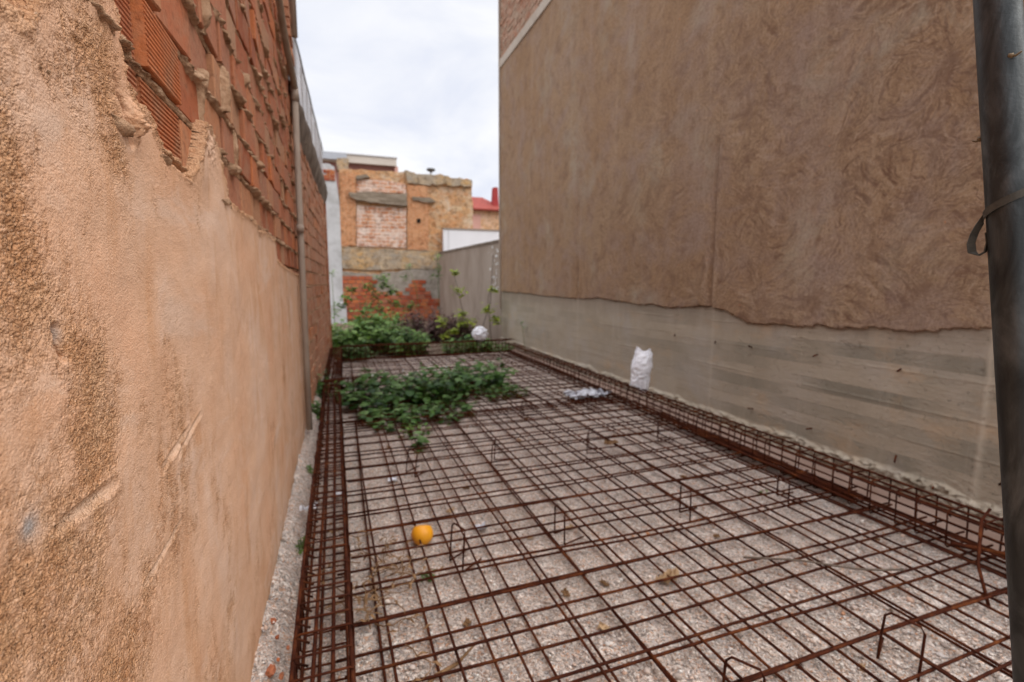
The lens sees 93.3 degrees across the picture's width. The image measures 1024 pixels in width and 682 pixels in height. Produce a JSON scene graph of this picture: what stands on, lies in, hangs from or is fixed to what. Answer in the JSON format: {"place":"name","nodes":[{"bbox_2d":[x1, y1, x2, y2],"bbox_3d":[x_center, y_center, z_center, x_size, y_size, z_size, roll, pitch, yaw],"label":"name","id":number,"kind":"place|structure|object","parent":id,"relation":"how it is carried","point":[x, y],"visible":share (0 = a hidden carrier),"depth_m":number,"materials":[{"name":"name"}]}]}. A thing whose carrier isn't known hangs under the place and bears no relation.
{"place":"outdoors","nodes":[
{"label":"outdoors","id":0,"kind":"place"},
{"bbox_2d":[317,151,397,195],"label":"flat roof building","id":1,"kind":"structure","parent":0,"point":[371,162],"depth_m":27.75,"materials":[{"name":"metal"}]},
{"bbox_2d":[292,0,498,200],"label":"sky","id":2,"kind":"structure","parent":0,"point":[415,82],"materials":[{"name":"white"}]},
{"bbox_2d":[331,321,495,358],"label":"ground","id":3,"kind":"structure","parent":0,"point":[437,348],"depth_m":12.90,"materials":[{"name":"soil"}]},
{"bbox_2d":[0,0,305,681],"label":"party wall","id":4,"kind":"structure","parent":3,"relation":"on","point":[152,417],"depth_m":0.97,"materials":[{"name":"paint"}]},
{"bbox_2d":[275,0,297,88],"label":"conduit","id":5,"kind":"object","parent":4,"relation":"attached to","point":[285,37],"visible":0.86,"depth_m":4.04,"materials":[{"name":"grey plastic"}]},
{"bbox_2d":[289,0,297,37],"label":"vent pipe","id":6,"kind":"object","parent":4,"relation":"on","point":[293,15],"visible":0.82,"depth_m":4.62,"materials":[{"name":"grey plastic"}]},
{"bbox_2d":[290,86,312,430],"bbox_3d":[-2.069,-0.808,4.765,0.072,3.360,0.445,-2,7,-20],"label":"downpipe","id":7,"kind":"object","parent":4,"relation":"attached to","point":[301,249],"visible":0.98,"depth_m":4.71,"materials":[{"name":"grey plastic"}]},
{"bbox_2d":[288,80,331,403],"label":"party wall","id":8,"kind":"structure","parent":3,"relation":"on","point":[314,192],"depth_m":6.80,"materials":[{"name":"brick"}]},
{"bbox_2d":[288,38,322,171],"bbox_3d":[-3.022,-3.209,7.267,0.054,0.820,5.456,-2,7,-18],"label":"wall top fence","id":9,"kind":"object","parent":8,"relation":"on","point":[310,112],"depth_m":6.53,"materials":[{"name":"metal"}]},
{"bbox_2d":[320,163,346,323],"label":"grey pier","id":10,"kind":"structure","parent":3,"relation":"on","point":[333,230],"depth_m":19.88,"materials":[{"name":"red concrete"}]},
{"bbox_2d":[329,271,339,330],"bbox_3d":[-5.172,-1.028,14.029,0.437,2.062,0.445,3,7,22],"label":"sapling","id":11,"kind":"object","parent":3,"relation":"on","point":[333,300],"visible":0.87,"depth_m":14.05,"materials":[{"name":"green plant"}]},
{"bbox_2d":[331,317,373,358],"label":"weed bush","id":12,"kind":"object","parent":3,"relation":"on","point":[340,336],"visible":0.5,"depth_m":10.83,"materials":[{"name":"green plant"}]},
{"bbox_2d":[333,341,380,360],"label":"weed bush","id":13,"kind":"object","parent":3,"relation":"on","point":[362,355],"visible":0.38,"depth_m":9.95,"materials":[{"name":"green plant"}]},
{"bbox_2d":[344,305,401,355],"bbox_3d":[-3.409,-0.260,11.982,1.491,1.241,2.037,-2,7,-20],"label":"weed bush","id":14,"kind":"object","parent":3,"relation":"on","point":[373,327],"visible":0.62,"depth_m":11.80,"materials":[{"name":"green plant"}]},
{"bbox_2d":[332,273,418,313],"bbox_3d":[-4.434,-1.232,15.873,2.783,2.023,0.906,-2,7,-20],"label":"sapling","id":15,"kind":"object","parent":3,"relation":"on","point":[353,290],"visible":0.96,"depth_m":15.82,"materials":[{"name":"green plant"}]},
{"bbox_2d":[366,311,422,335],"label":"weed bush","id":16,"kind":"object","parent":3,"relation":"on","point":[390,320],"visible":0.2,"depth_m":15.24,"materials":[{"name":"green plant"}]},
{"bbox_2d":[376,323,433,356],"bbox_3d":[-2.534,-0.021,11.485,1.452,0.802,1.763,-2,7,-20],"label":"weed bush","id":17,"kind":"object","parent":3,"relation":"on","point":[400,339],"visible":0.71,"depth_m":11.20,"materials":[{"name":"green plant"}]},
{"bbox_2d":[339,169,472,322],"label":"ruined house","id":18,"kind":"structure","parent":3,"relation":"on","point":[392,223],"depth_m":20.73,"materials":[{"name":"brick"}]},
{"bbox_2d":[336,158,348,172],"bbox_3d":[-7.050,-7.298,20.121,0.493,0.506,0.580,-2,7,-20],"label":"brick stub","id":19,"kind":"object","parent":18,"relation":"on","point":[342,163],"visible":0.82,"depth_m":19.86,"materials":[{"name":"brick"}]},
{"bbox_2d":[427,168,434,174],"bbox_3d":[-3.672,-7.200,21.979,0.398,1.200,0.397,-2,7,-20],"label":"cowl vent","id":20,"kind":"object","parent":18,"relation":"on","point":[430,170],"visible":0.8,"depth_m":21.81,"materials":[{"name":"metal"}]},
{"bbox_2d":[401,264,419,316],"bbox_3d":[-3.627,-1.568,17.255,0.764,2.358,0.389,-2,7,-20],"label":"sapling","id":21,"kind":"object","parent":3,"relation":"on","point":[413,280],"visible":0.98,"depth_m":17.17,"materials":[{"name":"green plant"}]},
{"bbox_2d":[389,305,453,341],"bbox_3d":[-2.638,-0.503,14.460,2.019,1.080,2.324,-2,7,-20],"label":"weed bush","id":22,"kind":"object","parent":3,"relation":"on","point":[416,325],"visible":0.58,"depth_m":14.03,"materials":[{"name":"purple plant"}]},
{"bbox_2d":[429,254,442,318],"bbox_3d":[-2.909,-1.992,18.665,0.580,2.857,0.591,-2,7,-20],"label":"sapling","id":23,"kind":"object","parent":3,"relation":"on","point":[438,271],"visible":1,"depth_m":18.52,"materials":[{"name":"green plant"}]},
{"bbox_2d":[434,316,458,348],"bbox_3d":[-1.666,-0.228,12.444,0.689,0.855,0.469,-2,7,-20],"label":"sapling","id":24,"kind":"object","parent":3,"relation":"on","point":[452,331],"visible":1,"depth_m":12.38,"materials":[{"name":"green plant"}]},
{"bbox_2d":[431,314,479,341],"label":"weed bush","id":25,"kind":"object","parent":3,"relation":"on","point":[462,331],"visible":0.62,"depth_m":13.58,"materials":[{"name":"green plant"}]},
{"bbox_2d":[450,269,477,338],"bbox_3d":[-1.345,-0.936,13.302,0.758,2.058,0.628,2,7,14],"label":"sapling","id":26,"kind":"object","parent":3,"relation":"on","point":[464,322],"visible":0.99,"depth_m":13.25,"materials":[{"name":"green plant"}]},
{"bbox_2d":[439,332,492,354],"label":"weed bush","id":27,"kind":"object","parent":3,"relation":"on","point":[473,348],"visible":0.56,"depth_m":11.48,"materials":[{"name":"green plant"}]},
{"bbox_2d":[438,239,501,342],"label":"grey back wall","id":28,"kind":"structure","parent":3,"relation":"on","point":[472,264],"depth_m":15.95,"materials":[{"name":"white concrete"}]},
{"bbox_2d":[483,257,492,324],"bbox_3d":[-0.646,-1.402,13.779,0.122,2.043,0.725,-4,8,-28],"label":"cane","id":29,"kind":"object","parent":28,"relation":"attached to","point":[491,285],"visible":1,"depth_m":13.64,"materials":[{"name":"green plant"}]},
{"bbox_2d":[442,228,498,250],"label":"white wall","id":30,"kind":"structure","parent":3,"relation":"on","point":[453,238],"depth_m":21.42,"materials":[{"name":"white paint"}]},
{"bbox_2d":[481,279,501,342],"bbox_3d":[-0.541,-0.779,12.896,0.599,1.841,0.506,2,7,13],"label":"sapling","id":31,"kind":"object","parent":3,"relation":"on","point":[496,319],"visible":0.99,"depth_m":12.83,"materials":[{"name":"green plant"}]},
{"bbox_2d":[492,342,514,352],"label":"weed bush","id":32,"kind":"object","parent":3,"relation":"on","point":[496,346],"visible":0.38,"depth_m":11.48,"materials":[{"name":"green plant"}]},
{"bbox_2d":[498,0,1023,528],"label":"rendered building","id":33,"kind":"structure","parent":3,"relation":"on","point":[762,214],"depth_m":4.96,"materials":[{"name":"concrete"}]},
{"bbox_2d":[472,187,498,229],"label":"red roof house","id":34,"kind":"structure","parent":0,"point":[485,213],"depth_m":36.38,"materials":[{"name":"orange stone"}]},
{"bbox_2d":[251,352,1012,681],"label":"gravel bed","id":35,"kind":"object","parent":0,"point":[285,574],"visible":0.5,"depth_m":2.71,"materials":[{"name":"grey gravel"}]},
{"bbox_2d":[265,664,275,677],"bbox_3d":[-0.938,1.283,1.882,0.038,0.039,0.049,-2,7,-20],"label":"brick fragment","id":36,"kind":"object","parent":35,"relation":"on","point":[270,670],"visible":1,"depth_m":1.87,"materials":[{"name":"brick"}]},
{"bbox_2d":[279,672,283,679],"bbox_3d":[-0.884,1.286,1.854,0.020,0.025,0.035,-2,7,-20],"label":"brick fragment","id":37,"kind":"object","parent":35,"relation":"on","point":[281,675],"visible":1,"depth_m":1.85,"materials":[{"name":"brick"}]},
{"bbox_2d":[295,536,311,553],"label":"weed","id":38,"kind":"object","parent":35,"relation":"on","point":[299,547],"depth_m":2.86,"materials":[{"name":"green plant"}]},
{"bbox_2d":[306,464,312,472],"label":"wall weed","id":39,"kind":"object","parent":35,"relation":"on","point":[309,468],"depth_m":3.96,"materials":[{"name":"green plant"}]},
{"bbox_2d":[312,399,324,421],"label":"weed","id":40,"kind":"object","parent":35,"relation":"on","point":[316,406],"depth_m":5.64,"materials":[{"name":"green plant"}]},
{"bbox_2d":[289,378,355,681],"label":"rebar cage","id":41,"kind":"object","parent":35,"relation":"on","point":[298,648],"visible":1,"depth_m":2.42,"materials":[{"name":"metal"}]},
{"bbox_2d":[299,502,316,511],"bbox_3d":[-1.336,1.080,3.179,0.056,0.057,0.113,6,9,41],"label":"paper scrap","id":42,"kind":"object","parent":41,"relation":"on","point":[302,507],"visible":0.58,"depth_m":3.15,"materials":[{"name":"white paper"}]},
{"bbox_2d":[315,369,332,397],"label":"wall weed","id":43,"kind":"object","parent":35,"relation":"on","point":[320,386],"depth_m":6.57,"materials":[{"name":"green plant"}]},
{"bbox_2d":[324,347,342,391],"bbox_3d":[-3.010,0.429,8.230,0.242,0.296,3.084,-2,7,-19],"label":"rebar cage","id":44,"kind":"object","parent":35,"relation":"on","point":[338,372],"visible":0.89,"depth_m":7.97,"materials":[{"name":"metal"}]},
{"bbox_2d":[331,381,348,401],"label":"plant","id":45,"kind":"object","parent":35,"relation":"on","point":[337,393],"visible":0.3,"depth_m":6.41,"materials":[{"name":"green plant"}]},
{"bbox_2d":[321,376,370,391],"bbox_3d":[-2.321,0.590,6.735,0.708,0.162,0.157,-3,7,-22],"label":"rebar cage","id":46,"kind":"object","parent":35,"relation":"on","point":[347,379],"visible":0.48,"depth_m":6.68,"materials":[{"name":"metal"}]},
{"bbox_2d":[338,368,412,413],"bbox_3d":[-1.795,0.643,6.364,1.011,0.530,1.445,-2,7,-20],"label":"leafy plant","id":47,"kind":"object","parent":35,"relation":"on","point":[394,387],"visible":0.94,"depth_m":6.19,"materials":[{"name":"green plant"}]},
{"bbox_2d":[357,403,421,431],"bbox_3d":[-1.390,0.868,5.499,0.719,0.269,0.841,-2,7,-20],"label":"leafy plant","id":48,"kind":"object","parent":35,"relation":"on","point":[401,418],"visible":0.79,"depth_m":5.41,"materials":[{"name":"green plant"}]},
{"bbox_2d":[388,476,397,481],"bbox_3d":[-0.963,1.112,3.898,0.081,0.022,0.068,-2,7,-20],"label":"paper scrap","id":49,"kind":"object","parent":35,"relation":"on","point":[393,479],"visible":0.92,"depth_m":3.89,"materials":[{"name":"white paper"}]},
{"bbox_2d":[406,449,422,476],"bbox_3d":[-0.805,1.005,4.077,0.156,0.208,0.190,-6,9,-42],"label":"rebar spacer","id":50,"kind":"object","parent":35,"relation":"on","point":[416,466],"visible":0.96,"depth_m":4.04,"materials":[{"name":"metal"}]},
{"bbox_2d":[398,422,431,437],"bbox_3d":[-1.018,0.955,5.082,0.370,0.168,0.210,-5,8,-33],"label":"green sprout","id":51,"kind":"object","parent":35,"relation":"on","point":[412,428],"visible":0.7,"depth_m":5.09,"materials":[{"name":"green plant"}]},
{"bbox_2d":[409,431,430,451],"bbox_3d":[-0.890,0.958,4.657,0.212,0.237,0.241,-2,7,-20],"label":"green sprout","id":52,"kind":"object","parent":35,"relation":"on","point":[421,439],"visible":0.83,"depth_m":4.64,"materials":[{"name":"green plant"}]},
{"bbox_2d":[411,525,432,544],"bbox_3d":[-0.551,1.192,2.970,0.135,0.119,0.131,9,-25,-32],"label":"orange fruit","id":53,"kind":"object","parent":35,"relation":"on","point":[423,534],"visible":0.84,"depth_m":2.93,"materials":[{"name":"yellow food"}]},
{"bbox_2d":[339,338,515,359],"bbox_3d":[-1.700,0.168,10.298,3.746,0.303,0.238,-2,7,-20],"label":"rebar cage","id":54,"kind":"object","parent":35,"relation":"on","point":[426,347],"visible":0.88,"depth_m":10.25,"materials":[{"name":"metal"}]},
{"bbox_2d":[472,326,488,340],"bbox_3d":[-0.698,-0.167,10.587,0.367,0.310,0.362,-2,7,-20],"label":"plastic bag","id":55,"kind":"object","parent":54,"relation":"on","point":[479,333],"visible":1,"depth_m":10.48,"materials":[{"name":"white plastic"}]},
{"bbox_2d":[420,569,435,581],"bbox_3d":[-0.451,1.295,2.634,0.084,0.090,0.088,2,7,17],"label":"green sprout","id":56,"kind":"object","parent":35,"relation":"on","point":[426,575],"visible":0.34,"depth_m":2.62,"materials":[{"name":"green plant"}]},
{"bbox_2d":[391,362,474,409],"bbox_3d":[-1.116,0.571,6.539,0.991,0.601,1.327,-5,8,-34],"label":"leafy plant","id":57,"kind":"object","parent":35,"relation":"on","point":[425,388],"visible":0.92,"depth_m":6.27,"materials":[{"name":"green plant"}]},
{"bbox_2d":[402,394,479,424],"bbox_3d":[-0.867,0.820,5.840,0.819,0.314,0.844,3,8,25],"label":"leafy plant","id":58,"kind":"object","parent":35,"relation":"on","point":[438,407],"visible":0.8,"depth_m":5.74,"materials":[{"name":"green plant"}]},
{"bbox_2d":[427,646,473,681],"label":"dry stick","id":59,"kind":"object","parent":35,"relation":"on","point":[455,664],"visible":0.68,"depth_m":1.99,"materials":[{"name":"brown wood"}]},
{"bbox_2d":[449,522,481,572],"bbox_3d":[-0.269,1.149,2.772,0.156,0.238,0.190,-5,9,-37],"label":"rebar spacer","id":60,"kind":"object","parent":35,"relation":"on","point":[463,551],"visible":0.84,"depth_m":2.74,"materials":[{"name":"metal"}]},
{"bbox_2d":[462,618,471,626],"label":"dead leaf","id":61,"kind":"object","parent":35,"relation":"on","point":[466,622],"visible":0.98,"depth_m":2.26,"materials":[{"name":"brown plant"}]},
{"bbox_2d":[439,358,518,392],"bbox_3d":[-0.539,0.515,7.348,1.123,0.526,1.118,-7,10,-43],"label":"leafy plant","id":62,"kind":"object","parent":35,"relation":"on","point":[496,377],"visible":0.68,"depth_m":7.16,"materials":[{"name":"green plant"}]},
{"bbox_2d":[475,522,487,529],"bbox_3d":[-0.202,1.201,3.142,0.074,0.027,0.064,-2,7,-20],"label":"paper scrap","id":63,"kind":"object","parent":35,"relation":"on","point":[482,524],"visible":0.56,"depth_m":3.15,"materials":[{"name":"white paper"}]},
{"bbox_2d":[339,352,627,425],"bbox_3d":[-0.915,0.593,8.008,3.720,0.039,4.740,-2,7,-20],"label":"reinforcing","id":64,"kind":"object","parent":35,"relation":"on","point":[482,359],"visible":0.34,"depth_m":7.68,"materials":[{"name":"metal"}]},
{"bbox_2d":[342,351,631,425],"bbox_3d":[-0.880,0.560,7.904,3.616,0.039,4.835,-2,7,-20],"label":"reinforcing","id":65,"kind":"object","parent":64,"relation":"on","point":[359,410],"visible":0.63,"depth_m":7.19,"materials":[{"name":"metal"}]},
{"bbox_2d":[563,388,611,399],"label":"plastic litter","id":66,"kind":"object","parent":64,"relation":"on","point":[585,391],"visible":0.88,"depth_m":6.63,"materials":[{"name":"white plastic"}]},
{"bbox_2d":[459,381,529,402],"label":"leafy plant","id":67,"kind":"object","parent":35,"relation":"on","point":[506,389],"visible":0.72,"depth_m":6.69,"materials":[{"name":"green plant"}]},
{"bbox_2d":[491,439,511,465],"bbox_3d":[-0.093,0.979,4.291,0.156,0.208,0.190,1,7,9],"label":"rebar spacer","id":68,"kind":"object","parent":35,"relation":"on","point":[494,455],"visible":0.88,"depth_m":4.25,"materials":[{"name":"metal"}]},
{"bbox_2d":[521,400,533,417],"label":"rebar spacer","id":69,"kind":"object","parent":35,"relation":"on","point":[522,411],"visible":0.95,"depth_m":5.71,"materials":[{"name":"metal"}]},
{"bbox_2d":[561,588,570,596],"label":"dead leaf","id":70,"kind":"object","parent":35,"relation":"on","point":[565,591],"visible":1,"depth_m":2.48,"materials":[{"name":"brown plant"}]},
{"bbox_2d":[554,504,583,544],"bbox_3d":[0.358,1.130,3.047,0.156,0.208,0.190,-2,7,-20],"label":"rebar spacer","id":71,"kind":"object","parent":35,"relation":"on","point":[559,507],"visible":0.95,"depth_m":3.01,"materials":[{"name":"metal"}]},
{"bbox_2d":[586,429,602,453],"bbox_3d":[0.794,0.948,4.589,0.156,0.198,0.190,2,7,15],"label":"rebar spacer","id":72,"kind":"object","parent":35,"relation":"on","point":[587,443],"visible":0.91,"depth_m":4.53,"materials":[{"name":"metal"}]},
{"bbox_2d":[597,621,609,629],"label":"dead leaf","id":73,"kind":"object","parent":35,"relation":"on","point":[602,626],"visible":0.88,"depth_m":2.24,"materials":[{"name":"beige plant"}]},
{"bbox_2d":[599,578,609,586],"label":"dead leaf","id":74,"kind":"object","parent":35,"relation":"on","point":[605,583],"visible":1,"depth_m":2.56,"materials":[{"name":"brown plant"}]},
{"bbox_2d":[657,420,672,442],"bbox_3d":[1.553,0.910,4.900,0.156,0.198,0.190,2,7,15],"label":"rebar spacer","id":75,"kind":"object","parent":35,"relation":"on","point":[658,433],"visible":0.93,"depth_m":4.87,"materials":[{"name":"metal"}]},
{"bbox_2d":[656,567,679,582],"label":"dead leaf","id":76,"kind":"object","parent":35,"relation":"on","point":[673,572],"visible":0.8,"depth_m":2.60,"materials":[{"name":"beige plant"}]},
{"bbox_2d":[336,396,1012,681],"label":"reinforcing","id":77,"kind":"object","parent":35,"relation":"on","point":[381,650],"visible":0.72,"depth_m":2.80,"materials":[{"name":"metal"}]},
{"bbox_2d":[308,530,443,681],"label":"dry weed","id":78,"kind":"object","parent":77,"relation":"on","point":[375,595],"visible":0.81,"depth_m":2.41,"materials":[{"name":"brown plant"}]},
{"bbox_2d":[339,396,1011,681],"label":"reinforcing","id":79,"kind":"object","parent":77,"relation":"on","point":[797,664],"visible":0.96,"depth_m":2.77,"materials":[{"name":"metal"}]},
{"bbox_2d":[604,440,617,444],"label":"dead leaf","id":80,"kind":"object","parent":79,"relation":"on","point":[610,442],"visible":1,"depth_m":4.56,"materials":[{"name":"brown plant"}]},
{"bbox_2d":[624,401,873,502],"bbox_3d":[1.977,0.940,4.753,0.174,0.037,2.993,-2,7,-18],"label":"rebar bundle","id":81,"kind":"object","parent":79,"relation":"on","point":[804,478],"visible":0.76,"depth_m":4.14,"materials":[{"name":"metal"}]},
{"bbox_2d":[743,556,903,570],"bbox_3d":[1.675,1.202,2.609,0.797,0.028,0.034,1,7,9],"label":"loose bar","id":82,"kind":"object","parent":79,"relation":"on","point":[826,564],"visible":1,"depth_m":2.60,"materials":[{"name":"brown metal"}]},
{"bbox_2d":[950,541,1004,556],"bbox_3d":[2.921,1.186,2.543,0.939,0.044,0.044,4,8,30],"label":"loose bar","id":83,"kind":"object","parent":79,"relation":"on","point":[971,547],"visible":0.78,"depth_m":2.71,"materials":[{"name":"metal"}]},
{"bbox_2d":[976,508,991,605],"bbox_3d":[2.462,1.107,2.527,0.060,0.342,0.465,6,9,41],"label":"bent rod","id":84,"kind":"object","parent":79,"relation":"on","point":[979,544],"visible":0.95,"depth_m":2.49,"materials":[{"name":"metal"}]},
{"bbox_2d":[679,484,707,520],"bbox_3d":[1.246,1.093,3.314,0.156,0.218,0.190,-1,7,-8],"label":"rebar spacer","id":85,"kind":"object","parent":35,"relation":"on","point":[680,511],"visible":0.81,"depth_m":3.31,"materials":[{"name":"metal"}]},
{"bbox_2d":[722,656,765,681],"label":"rebar spacer","id":86,"kind":"object","parent":35,"relation":"on","point":[740,661],"visible":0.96,"depth_m":1.86,"materials":[{"name":"metal"}]},
{"bbox_2d":[507,342,1005,570],"bbox_3d":[1.435,0.664,6.457,0.212,0.242,9.212,-2,7,-19],"label":"rebar cage","id":87,"kind":"object","parent":35,"relation":"on","point":[916,499],"visible":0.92,"depth_m":3.61,"materials":[{"name":"metal"}]},
{"bbox_2d":[630,346,652,393],"bbox_3d":[1.638,0.362,6.130,0.280,0.590,0.199,2,7,15],"label":"plastic bag","id":88,"kind":"object","parent":87,"relation":"on","point":[641,365],"visible":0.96,"depth_m":6.07,"materials":[{"name":"white plastic"}]},
{"bbox_2d":[776,475,804,503],"bbox_3d":[2.066,1.086,3.578,0.156,0.168,0.190,0,7,-2],"label":"rebar spacer","id":89,"kind":"object","parent":35,"relation":"on","point":[788,492],"visible":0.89,"depth_m":3.53,"materials":[{"name":"metal"}]},
{"bbox_2d":[876,612,926,681],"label":"rebar spacer","id":90,"kind":"object","parent":35,"relation":"on","point":[880,642],"visible":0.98,"depth_m":1.99,"materials":[{"name":"metal"}]},
{"bbox_2d":[966,0,1023,681],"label":"steel post","id":91,"kind":"object","parent":35,"relation":"on","point":[999,34],"visible":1,"depth_m":0.94,"materials":[{"name":"metal"}]},
{"bbox_2d":[493,343,1004,550],"bbox_3d":[1.837,0.867,6.756,0.900,0.001,14.200,-2,7,-20],"label":"footing strip","id":92,"kind":"object","parent":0,"point":[952,519],"visible":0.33,"depth_m":4.12,"materials":[{"name":"metal"}]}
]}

